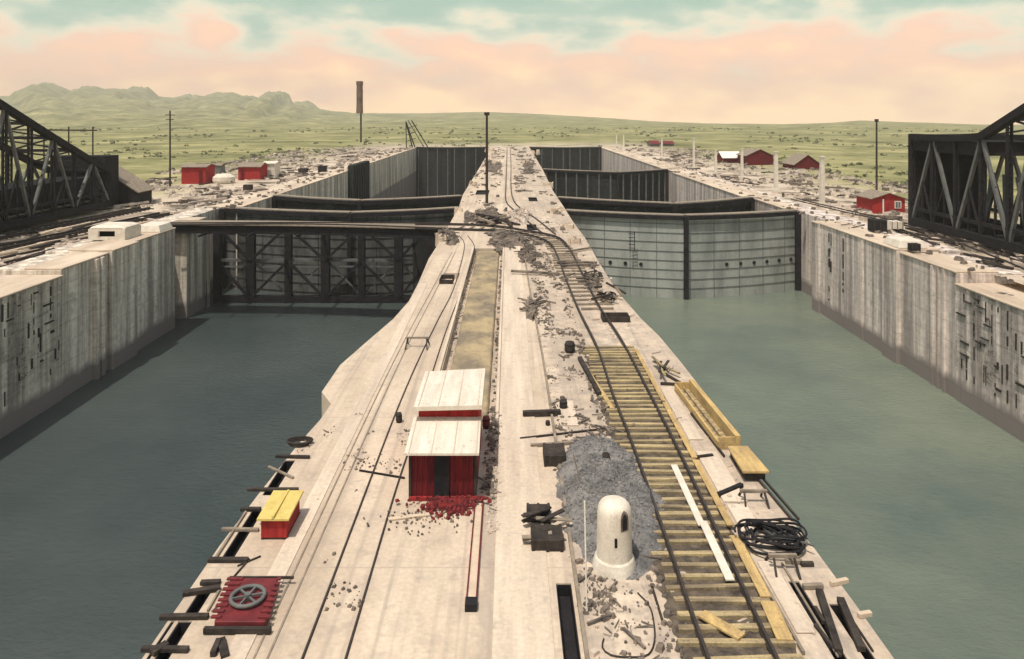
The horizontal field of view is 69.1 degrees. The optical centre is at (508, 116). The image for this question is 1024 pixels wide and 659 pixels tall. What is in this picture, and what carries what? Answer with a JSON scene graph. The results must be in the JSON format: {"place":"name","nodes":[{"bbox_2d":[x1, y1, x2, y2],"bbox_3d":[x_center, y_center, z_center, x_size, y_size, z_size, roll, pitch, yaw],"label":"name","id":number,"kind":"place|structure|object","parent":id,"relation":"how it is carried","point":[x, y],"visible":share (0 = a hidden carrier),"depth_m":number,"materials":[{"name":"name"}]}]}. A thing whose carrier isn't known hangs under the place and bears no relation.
{"place":"outdoors","nodes":[
{"label":"outdoors","id":0,"kind":"place"},
{"bbox_2d":[0,287,412,658],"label":"water","id":1,"kind":"structure","parent":0,"point":[125,496],"depth_m":54.90,"materials":[{"name":"liquid"}]},
{"bbox_2d":[213,222,449,302],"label":"steel truss","id":2,"kind":"object","parent":1,"relation":"in","point":[423,249],"visible":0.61,"depth_m":102.25,"materials":[{"name":"metal"}]},
{"bbox_2d":[172,220,448,237],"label":"girder bridge","id":3,"kind":"structure","parent":2,"relation":"on","point":[300,230],"depth_m":92.57,"materials":[{"name":"metal"}]},
{"bbox_2d":[0,126,1023,284],"bbox_3d":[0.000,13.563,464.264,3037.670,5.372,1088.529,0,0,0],"label":"ground","id":4,"kind":"structure","parent":0,"point":[141,166],"depth_m":377.93,"materials":[{"name":"plant"}]},
{"bbox_2d":[0,226,87,264],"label":"rubble","id":5,"kind":"object","parent":4,"relation":"on","point":[59,244],"visible":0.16,"depth_m":83.14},
{"bbox_2d":[14,127,96,177],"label":"pole frame","id":6,"kind":"object","parent":4,"relation":"on","point":[69,130],"visible":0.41,"depth_m":134.88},
{"bbox_2d":[0,99,118,230],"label":"swing bridge","id":7,"kind":"structure","parent":4,"relation":"on","point":[77,180],"depth_m":100.38,"materials":[{"name":"metal"}]},
{"bbox_2d":[0,206,153,240],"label":"railway track","id":8,"kind":"structure","parent":4,"relation":"on","point":[19,233],"depth_m":96.65,"materials":[{"name":"metal"}]},
{"bbox_2d":[119,167,154,205],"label":"machine shed","id":9,"kind":"structure","parent":4,"relation":"on","point":[133,188],"depth_m":119.17,"materials":[{"name":"metal"}]},
{"bbox_2d":[180,164,216,183],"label":"shed","id":10,"kind":"structure","parent":4,"relation":"on","point":[197,173],"depth_m":158.05,"materials":[{"name":"wood"}]},
{"bbox_2d":[212,173,234,183],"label":"water tank","id":11,"kind":"object","parent":4,"relation":"on","point":[224,178],"visible":0.98,"depth_m":158.06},
{"bbox_2d":[56,147,412,222],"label":"rubble","id":12,"kind":"object","parent":4,"relation":"on","point":[188,195],"visible":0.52,"depth_m":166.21,"materials":[{"name":"stone"}]},
{"bbox_2d":[236,162,268,179],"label":"shed","id":13,"kind":"structure","parent":4,"relation":"on","point":[252,170],"depth_m":166.83,"materials":[{"name":"wood"}]},
{"bbox_2d":[264,161,281,177],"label":"shed","id":14,"kind":"structure","parent":4,"relation":"on","point":[273,167],"depth_m":172.59,"materials":[{"name":"white concrete"}]},
{"bbox_2d":[356,81,362,141],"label":"chimney","id":15,"kind":"object","parent":4,"relation":"on","point":[359,98],"visible":0.95,"depth_m":406.77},
{"bbox_2d":[4,127,1016,189],"bbox_3d":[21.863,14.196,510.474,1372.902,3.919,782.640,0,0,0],"label":"scrub","id":16,"kind":"object","parent":4,"relation":"on","point":[452,131],"visible":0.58,"depth_m":400.03,"materials":[{"name":"green plant"}]},
{"bbox_2d":[717,151,738,162],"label":"shed","id":17,"kind":"structure","parent":4,"relation":"on","point":[728,156],"depth_m":228.91,"materials":[{"name":"white paint"}]},
{"bbox_2d":[736,148,773,164],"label":"shed","id":18,"kind":"structure","parent":4,"relation":"on","point":[753,156],"depth_m":217.61,"materials":[{"name":"wood"}]},
{"bbox_2d":[781,153,819,169],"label":"shed","id":19,"kind":"structure","parent":4,"relation":"on","point":[799,161],"depth_m":200.20,"materials":[{"name":"wood"}]},
{"bbox_2d":[602,148,1023,442],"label":"lock wall","id":20,"kind":"structure","parent":4,"relation":"on","point":[945,322],"depth_m":74.87,"materials":[{"name":"concrete"}]},
{"bbox_2d":[612,149,1023,283],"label":"rubble","id":21,"kind":"object","parent":20,"relation":"on","point":[1001,280],"visible":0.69,"depth_m":89.35,"materials":[{"name":"stone"}]},
{"bbox_2d":[867,218,886,231],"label":"crate","id":22,"kind":"object","parent":20,"relation":"on","point":[874,224],"visible":0.98,"depth_m":88.64,"materials":[{"name":"metal"}]},
{"bbox_2d":[883,236,926,247],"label":"concrete block","id":23,"kind":"structure","parent":20,"relation":"on","point":[899,241],"depth_m":78.45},
{"bbox_2d":[617,147,1023,266],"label":"rubble","id":24,"kind":"object","parent":4,"relation":"on","point":[788,170],"visible":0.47,"depth_m":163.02,"materials":[{"name":"stone"}]},
{"bbox_2d":[817,156,827,207],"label":"lamp post","id":25,"kind":"object","parent":4,"relation":"on","point":[822,181],"visible":0.83,"depth_m":117.20,"materials":[{"name":"white concrete"}]},
{"bbox_2d":[854,189,906,213],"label":"shed","id":26,"kind":"structure","parent":4,"relation":"on","point":[876,201],"depth_m":109.60,"materials":[{"name":"red wood"}]},
{"bbox_2d":[790,198,1023,269],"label":"railway track","id":27,"kind":"structure","parent":4,"relation":"on","point":[1011,263],"depth_m":86.18,"materials":[{"name":"metal"}]},
{"bbox_2d":[908,103,1023,254],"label":"swing bridge","id":28,"kind":"structure","parent":4,"relation":"on","point":[949,193],"depth_m":84.65,"materials":[{"name":"metal"}]},
{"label":"baulk","id":29,"kind":"object","parent":4,"relation":"on","visible":0},
{"bbox_2d":[0,212,172,251],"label":"railway track","id":30,"kind":"structure","parent":29,"relation":"on","point":[27,242],"depth_m":86.74,"materials":[{"name":"metal"}]},
{"bbox_2d":[0,82,1023,149],"bbox_3d":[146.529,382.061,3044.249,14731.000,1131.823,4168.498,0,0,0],"label":"hills","id":31,"kind":"structure","parent":0,"point":[44,104],"depth_m":1847.47,"materials":[{"name":"plant"}]},
{"bbox_2d":[0,0,1023,124],"label":"sky","id":32,"kind":"structure","parent":0,"point":[686,61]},
{"bbox_2d":[622,290,1023,658],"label":"water","id":33,"kind":"structure","parent":0,"point":[899,488],"depth_m":55.06,"materials":[{"name":"liquid"}]},
{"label":"chamber floor","id":34,"kind":"structure","parent":0,"visible":0},
{"bbox_2d":[0,147,415,438],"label":"lock wall","id":35,"kind":"structure","parent":34,"relation":"on","point":[75,316],"depth_m":75.40,"materials":[{"name":"concrete"}]},
{"bbox_2d":[88,222,140,239],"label":"blockhouse","id":36,"kind":"structure","parent":35,"relation":"on","point":[116,231],"depth_m":81.46,"materials":[{"name":"white concrete"}]},
{"bbox_2d":[141,222,172,231],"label":"concrete block","id":37,"kind":"structure","parent":35,"relation":"on","point":[155,227],"depth_m":87.05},
{"bbox_2d":[348,160,369,200],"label":"lock gate","id":38,"kind":"structure","parent":35,"relation":"attached to","point":[359,175],"depth_m":197.84,"materials":[{"name":"metal"}]},
{"bbox_2d":[416,146,488,195],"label":"lock gate","id":39,"kind":"structure","parent":34,"relation":"on","point":[441,171],"depth_m":323.33,"materials":[{"name":"grey metal"}]},
{"bbox_2d":[142,147,893,658],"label":"lock wall","id":40,"kind":"structure","parent":34,"relation":"on","point":[530,603],"depth_m":24.54,"materials":[{"name":"concrete"}]},
{"bbox_2d":[140,645,189,652],"bbox_3d":[-8.667,13.434,18.762,1.191,0.112,0.140,0,0,1],"label":"board","id":41,"kind":"object","parent":40,"relation":"on","point":[170,649],"visible":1,"depth_m":18.70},
{"bbox_2d":[159,612,208,620],"bbox_3d":[-8.714,13.434,19.979,1.282,0.112,0.150,0,0,-1],"label":"board","id":42,"kind":"object","parent":40,"relation":"on","point":[181,616],"visible":1,"depth_m":19.91,"materials":[{"name":"wood"}]},
{"bbox_2d":[182,584,220,596],"bbox_3d":[-8.693,13.429,21.063,0.992,0.122,0.170,0,0,-15],"label":"board","id":43,"kind":"object","parent":40,"relation":"on","point":[200,590],"visible":1,"depth_m":21.02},
{"bbox_2d":[207,557,248,562],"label":"board","id":44,"kind":"object","parent":40,"relation":"on","point":[226,559],"visible":1,"depth_m":22.46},
{"bbox_2d":[203,576,293,633],"bbox_3d":[-7.125,13.285,20.410,1.850,0.430,2.140,0,0,0],"label":"valve hatch","id":45,"kind":"object","parent":40,"relation":"on","point":[246,605],"visible":1,"depth_m":20.05,"materials":[{"name":"red metal"}]},
{"bbox_2d":[247,487,298,491],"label":"board","id":46,"kind":"object","parent":40,"relation":"on","point":[260,489],"visible":0.88,"depth_m":26.76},
{"bbox_2d":[257,489,303,539],"bbox_3d":[-7.490,13.095,24.450,1.020,0.810,1.700,0,0,0],"label":"tool box","id":47,"kind":"object","parent":40,"relation":"on","point":[278,514],"visible":1,"depth_m":24.03,"materials":[{"name":"wood"}]},
{"bbox_2d":[286,436,312,447],"bbox_3d":[-8.602,13.390,30.616,1.120,0.189,0.720,0,0,0],"label":"rope coil","id":48,"kind":"object","parent":40,"relation":"on","point":[290,441],"visible":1,"depth_m":30.51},
{"bbox_2d":[211,413,408,611],"bbox_3d":[-6.172,13.475,25.001,4.746,0.146,17.748,0,0,0],"label":"rubble","id":49,"kind":"object","parent":40,"relation":"on","point":[338,604],"visible":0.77,"depth_m":22.92,"materials":[{"name":"stone"}]},
{"bbox_2d":[219,206,456,294],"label":"lock gate","id":50,"kind":"structure","parent":40,"relation":"attached to","point":[274,249],"depth_m":107.53,"materials":[{"name":"metal"}]},
{"bbox_2d":[252,252,454,658],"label":"railway track","id":51,"kind":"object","parent":40,"relation":"on","point":[281,626],"visible":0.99,"depth_m":25.31,"materials":[{"name":"metal"}]},
{"bbox_2d":[272,194,462,212],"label":"lock gate","id":52,"kind":"structure","parent":40,"relation":"attached to","point":[280,201],"depth_m":122.75,"materials":[{"name":"metal"}]},
{"bbox_2d":[301,236,474,658],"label":"railway track","id":53,"kind":"structure","parent":40,"relation":"on","point":[330,585],"depth_m":24.31,"materials":[{"name":"metal"}]},
{"bbox_2d":[363,510,472,535],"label":"chips","id":54,"kind":"object","parent":40,"relation":"on","point":[417,519],"visible":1,"depth_m":24.73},
{"bbox_2d":[395,495,491,521],"bbox_3d":[-2.273,13.353,25.327,3.360,0.318,1.310,0,0,0],"label":"brick heap","id":55,"kind":"object","parent":40,"relation":"on","point":[448,503],"visible":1,"depth_m":25.56,"materials":[{"name":"brick"}]},
{"bbox_2d":[404,368,484,500],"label":"board shed","id":56,"kind":"structure","parent":40,"relation":"on","point":[443,448],"depth_m":26.99,"materials":[{"name":"wood"}]},
{"bbox_2d":[434,456,448,496],"bbox_3d":[-2.360,12.660,26.170,0.520,1.640,0.100,0,0,0],"label":"door","id":57,"kind":"structure","parent":56,"relation":"in","point":[441,463],"depth_m":26.12,"materials":[{"name":"metal"}]},
{"bbox_2d":[434,228,459,245],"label":"spoil heap","id":58,"kind":"object","parent":40,"relation":"on","point":[452,239],"visible":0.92,"depth_m":81.51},
{"bbox_2d":[443,250,501,415],"bbox_3d":[-2.048,13.651,54.480,3.321,0.259,42.940,0,0,0],"label":"rubble","id":59,"kind":"object","parent":40,"relation":"on","point":[492,408],"visible":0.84,"depth_m":49.13,"materials":[{"name":"stone"}]},
{"bbox_2d":[465,500,483,611],"bbox_3d":[-1.035,13.400,23.125,0.330,0.200,5.750,0,0,0],"label":"wooden trough","id":60,"kind":"object","parent":40,"relation":"on","point":[472,584],"visible":0.95,"depth_m":22.42,"materials":[{"name":"wood"}]},
{"bbox_2d":[451,251,498,427],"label":"sand","id":61,"kind":"structure","parent":40,"relation":"on","point":[474,346],"depth_m":49.16,"materials":[{"name":"sand"}]},
{"bbox_2d":[462,147,504,209],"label":"rubble","id":62,"kind":"object","parent":40,"relation":"on","point":[488,204],"visible":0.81,"depth_m":165.98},
{"bbox_2d":[463,207,506,223],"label":"spoil heap","id":63,"kind":"object","parent":40,"relation":"on","point":[471,217],"visible":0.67,"depth_m":99.64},
{"bbox_2d":[484,112,488,202],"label":"utility pole","id":64,"kind":"object","parent":40,"relation":"on","point":[486,178],"visible":0.9,"depth_m":112.34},
{"bbox_2d":[170,222,803,658],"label":"railway track","id":65,"kind":"structure","parent":40,"relation":"on","point":[638,380],"depth_m":27.53,"materials":[{"name":"wood"}]},
{"bbox_2d":[634,349,665,400],"bbox_3d":[7.250,13.310,38.650,0.220,0.050,7.700,0,0,0],"label":"plank","id":66,"kind":"object","parent":65,"relation":"on","point":[655,385],"visible":1,"depth_m":38.03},
{"bbox_2d":[662,402,696,457],"bbox_3d":[7.240,13.310,31.800,0.220,0.050,5.600,0,0,0],"label":"plank","id":67,"kind":"object","parent":65,"relation":"on","point":[680,432],"visible":1,"depth_m":31.45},
{"bbox_2d":[671,464,702,525],"bbox_3d":[6.290,13.315,26.300,0.260,0.050,4.201,0,0,0],"label":"plank","id":68,"kind":"object","parent":65,"relation":"on","point":[688,497],"visible":1,"depth_m":26.14,"materials":[{"name":"white wood"}]},
{"bbox_2d":[692,460,733,525],"bbox_3d":[7.220,13.310,26.500,0.240,0.050,4.600,0,0,0],"label":"plank","id":69,"kind":"object","parent":65,"relation":"on","point":[715,497],"visible":0.94,"depth_m":26.13,"materials":[{"name":"wood"}]},
{"bbox_2d":[699,521,734,580],"bbox_3d":[6.350,13.285,22.850,0.280,0.050,3.102,0,0,0],"label":"plank","id":70,"kind":"object","parent":65,"relation":"on","point":[718,555],"visible":1,"depth_m":22.64,"materials":[{"name":"white wood"}]},
{"bbox_2d":[698,610,744,640],"bbox_3d":[5.550,13.300,19.450,0.340,0.060,1.204,0,0,-42],"label":"plank","id":71,"kind":"object","parent":65,"relation":"on","point":[735,633],"visible":1,"depth_m":19.39,"materials":[{"name":"wood"}]},
{"bbox_2d":[730,535,770,597],"bbox_3d":[7.140,13.310,22.100,0.300,0.050,3.000,0,0,1],"label":"plank","id":72,"kind":"object","parent":65,"relation":"on","point":[753,572],"visible":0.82,"depth_m":21.90,"materials":[{"name":"wood"}]},
{"bbox_2d":[760,601,793,640],"bbox_3d":[7.060,13.310,19.650,0.420,0.050,1.502,0,0,3],"label":"plank","id":73,"kind":"object","parent":65,"relation":"on","point":[778,625],"visible":1,"depth_m":19.56,"materials":[{"name":"wood"}]},
{"bbox_2d":[478,411,501,533],"bbox_3d":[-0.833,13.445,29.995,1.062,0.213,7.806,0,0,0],"label":"rubble","id":74,"kind":"object","parent":40,"relation":"on","point":[490,485],"visible":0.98,"depth_m":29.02,"materials":[{"name":"stone"}]},
{"bbox_2d":[476,213,519,226],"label":"scrap heap","id":75,"kind":"object","parent":40,"relation":"on","point":[497,219],"visible":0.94,"depth_m":93.05,"materials":[{"name":"metal"}]},
{"bbox_2d":[483,229,531,250],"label":"spoil heap","id":76,"kind":"object","parent":40,"relation":"on","point":[500,239],"visible":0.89,"depth_m":79.20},
{"bbox_2d":[435,148,580,245],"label":"broken concrete","id":77,"kind":"object","parent":40,"relation":"on","point":[439,237],"visible":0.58,"depth_m":104.16,"materials":[{"name":"concrete"}]},
{"bbox_2d":[507,207,532,224],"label":"spoil heap","id":78,"kind":"object","parent":40,"relation":"on","point":[516,216],"visible":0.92,"depth_m":99.24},
{"bbox_2d":[514,243,538,262],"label":"spoil heap","id":79,"kind":"object","parent":40,"relation":"on","point":[527,253],"visible":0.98,"depth_m":72.14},
{"bbox_2d":[517,295,544,319],"bbox_3d":[1.613,13.364,52.038,2.005,0.530,6.381,0,0,0],"label":"spoil heap","id":80,"kind":"object","parent":40,"relation":"on","point":[531,311],"visible":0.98,"depth_m":51.76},
{"bbox_2d":[526,503,550,523],"bbox_3d":[1.000,13.340,25.000,0.800,0.320,0.740,0,0,0],"label":"crate","id":81,"kind":"object","parent":40,"relation":"on","point":[531,507],"visible":0.6,"depth_m":24.97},
{"bbox_2d":[523,409,560,416],"bbox_3d":[1.486,13.369,33.511,1.706,0.242,0.240,0,0,-5],"label":"board","id":82,"kind":"object","parent":40,"relation":"on","point":[541,413],"visible":1,"depth_m":33.41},
{"bbox_2d":[531,524,563,551],"bbox_3d":[1.200,13.315,23.500,1.000,0.370,0.940,0,0,0],"label":"crate","id":83,"kind":"object","parent":40,"relation":"on","point":[542,539],"visible":1,"depth_m":23.17,"materials":[{"name":"wood"}]},
{"bbox_2d":[521,505,571,541],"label":"scrap boards","id":84,"kind":"object","parent":83,"relation":"on","point":[551,517],"visible":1,"depth_m":24.30,"materials":[{"name":"wood"}]},
{"bbox_2d":[510,147,596,281],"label":"rubble","id":85,"kind":"object","parent":40,"relation":"on","point":[537,241],"visible":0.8,"depth_m":74.62,"materials":[{"name":"stone"}]},
{"bbox_2d":[543,443,565,466],"bbox_3d":[1.780,13.280,29.200,0.850,0.440,1.140,0,0,0],"label":"crate","id":86,"kind":"object","parent":40,"relation":"on","point":[554,454],"visible":0.94,"depth_m":28.81,"materials":[{"name":"wood"}]},
{"bbox_2d":[530,146,601,171],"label":"lock gate","id":87,"kind":"structure","parent":40,"relation":"attached to","point":[579,158],"depth_m":323.43,"materials":[{"name":"grey metal"}]},
{"bbox_2d":[556,400,578,425],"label":"slab","id":88,"kind":"structure","parent":40,"relation":"on","point":[566,413],"depth_m":33.41,"materials":[{"name":"concrete"}]},
{"bbox_2d":[578,356,601,396],"bbox_3d":[4.144,13.389,38.501,0.220,0.202,5.429,0,0,-5],"label":"board","id":89,"kind":"object","parent":40,"relation":"on","point":[595,387],"visible":0.9,"depth_m":38.02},
{"bbox_2d":[584,261,603,293],"bbox_3d":[7.059,13.187,61.762,1.678,0.754,13.018,0,0,6],"label":"spoil heap","id":90,"kind":"object","parent":40,"relation":"on","point":[592,282],"visible":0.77,"depth_m":59.65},
{"bbox_2d":[543,168,668,203],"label":"lock gate","id":91,"kind":"structure","parent":40,"relation":"attached to","point":[645,185],"depth_m":188.53,"materials":[{"name":"grey metal"}]},
{"bbox_2d":[583,575,631,637],"bbox_3d":[2.669,13.469,20.769,1.323,0.170,3.051,0,0,0],"label":"rubble","id":92,"kind":"object","parent":40,"relation":"on","point":[605,609],"visible":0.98,"depth_m":20.51,"materials":[{"name":"stone"}]},
{"bbox_2d":[530,249,686,658],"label":"rubble","id":93,"kind":"object","parent":40,"relation":"on","point":[660,647],"visible":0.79,"depth_m":32.45,"materials":[{"name":"stone"}]},
{"bbox_2d":[551,406,665,606],"bbox_3d":[3.606,13.105,27.515,3.898,0.897,14.186,0,0,0],"label":"gravel heap","id":94,"kind":"object","parent":40,"relation":"on","point":[617,473],"visible":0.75,"depth_m":25.85,"materials":[{"name":"gravel"}]},
{"bbox_2d":[591,282,625,301],"bbox_3d":[7.374,12.989,54.562,2.415,0.926,3.649,0,0,11],"label":"scrap heap","id":95,"kind":"object","parent":40,"relation":"on","point":[604,296],"visible":1,"depth_m":53.96,"materials":[{"name":"metal"}]},
{"bbox_2d":[592,495,635,579],"bbox_3d":[3.160,12.480,22.300,1.320,2.040,1.320,0,0,0],"label":"lamp column stub","id":96,"kind":"object","parent":40,"relation":"on","point":[613,558],"visible":1,"depth_m":21.87,"materials":[{"name":"concrete"}]},
{"bbox_2d":[601,312,629,321],"bbox_3d":[7.050,13.325,49.300,1.800,0.350,1.200,0,0,0],"label":"crate","id":97,"kind":"object","parent":40,"relation":"on","point":[618,316],"visible":1,"depth_m":48.85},
{"bbox_2d":[602,592,655,657],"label":"cable","id":98,"kind":"object","parent":40,"relation":"on","point":[618,656],"visible":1,"depth_m":18.84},
{"bbox_2d":[557,196,754,215],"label":"lock gate","id":99,"kind":"structure","parent":40,"relation":"attached to","point":[738,204],"depth_m":121.45,"materials":[{"name":"metal"}]},
{"bbox_2d":[651,356,680,381],"bbox_3d":[8.241,13.190,38.867,1.212,0.530,2.747,0,0,0],"label":"timber stack","id":100,"kind":"object","parent":40,"relation":"on","point":[662,369],"visible":0.97,"depth_m":38.76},
{"bbox_2d":[530,227,814,658],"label":"rubble","id":101,"kind":"object","parent":40,"relation":"on","point":[593,652],"visible":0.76,"depth_m":38.16,"materials":[{"name":"stone"}]},
{"bbox_2d":[660,387,702,439],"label":"slab","id":102,"kind":"structure","parent":40,"relation":"on","point":[691,431],"depth_m":33.52,"materials":[{"name":"concrete"}]},
{"bbox_2d":[565,209,800,299],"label":"lock gate","id":103,"kind":"structure","parent":40,"relation":"attached to","point":[688,256],"depth_m":106.43,"materials":[{"name":"metal"}]},
{"bbox_2d":[584,348,795,658],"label":"sleeper","id":104,"kind":"object","parent":40,"relation":"on","point":[687,652],"visible":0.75,"depth_m":22.07,"materials":[{"name":"wood"}]},
{"bbox_2d":[675,379,740,449],"bbox_3d":[8.773,13.225,33.411,0.950,0.550,6.585,0,0,-3],"label":"timber trough","id":105,"kind":"object","parent":40,"relation":"on","point":[718,427],"visible":0.88,"depth_m":32.96,"materials":[{"name":"wood"}]},
{"bbox_2d":[696,451,747,501],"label":"slab","id":106,"kind":"structure","parent":40,"relation":"on","point":[719,474],"depth_m":27.83,"materials":[{"name":"concrete"}]},
{"bbox_2d":[727,446,768,478],"bbox_3d":[9.090,13.230,28.400,0.979,0.380,2.100,0,0,0],"label":"crate","id":107,"kind":"object","parent":40,"relation":"on","point":[748,463],"visible":1,"depth_m":28.02,"materials":[{"name":"wood"}]},
{"bbox_2d":[727,504,775,553],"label":"slab","id":108,"kind":"structure","parent":40,"relation":"on","point":[739,512],"depth_m":24.96,"materials":[{"name":"concrete"}]},
{"bbox_2d":[738,489,769,508],"bbox_3d":[8.550,13.284,26.000,0.940,0.469,0.896,0,0,0],"label":"trestle","id":109,"kind":"object","parent":40,"relation":"on","point":[760,491],"visible":1,"depth_m":25.95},
{"bbox_2d":[733,518,813,555],"bbox_3d":[8.304,13.144,23.438,2.452,0.676,1.880,0,0,0],"label":"coiled cable","id":110,"kind":"object","parent":40,"relation":"on","point":[777,540],"visible":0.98,"depth_m":23.27,"materials":[{"name":"metal"}]},
{"bbox_2d":[749,554,804,654],"bbox_3d":[7.358,13.439,20.708,0.080,0.102,4.163,0,0,-1],"label":"board","id":111,"kind":"object","parent":40,"relation":"on","point":[799,646],"visible":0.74,"depth_m":19.60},
{"bbox_2d":[764,552,801,579],"bbox_3d":[8.150,13.275,22.150,0.840,0.490,1.012,0,0,0],"label":"trestle","id":112,"kind":"object","parent":40,"relation":"on","point":[790,555],"visible":0.99,"depth_m":22.10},
{"bbox_2d":[757,561,814,632],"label":"slab","id":113,"kind":"structure","parent":40,"relation":"on","point":[797,618],"depth_m":20.73,"materials":[{"name":"concrete"}]},
{"bbox_2d":[781,562,838,657],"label":"board","id":114,"kind":"object","parent":40,"relation":"on","point":[802,597],"visible":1,"depth_m":20.67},
{"bbox_2d":[815,588,842,654],"bbox_3d":[8.520,13.414,19.829,0.200,0.152,2.457,0,0,12],"label":"board","id":115,"kind":"object","parent":40,"relation":"on","point":[829,622],"visible":1,"depth_m":19.68,"materials":[{"name":"wood"}]},
{"bbox_2d":[837,596,865,651],"bbox_3d":[9.046,13.414,19.694,0.200,0.152,1.966,0,0,10],"label":"board","id":116,"kind":"object","parent":40,"relation":"on","point":[858,641],"visible":1,"depth_m":19.53,"materials":[{"name":"wood"}]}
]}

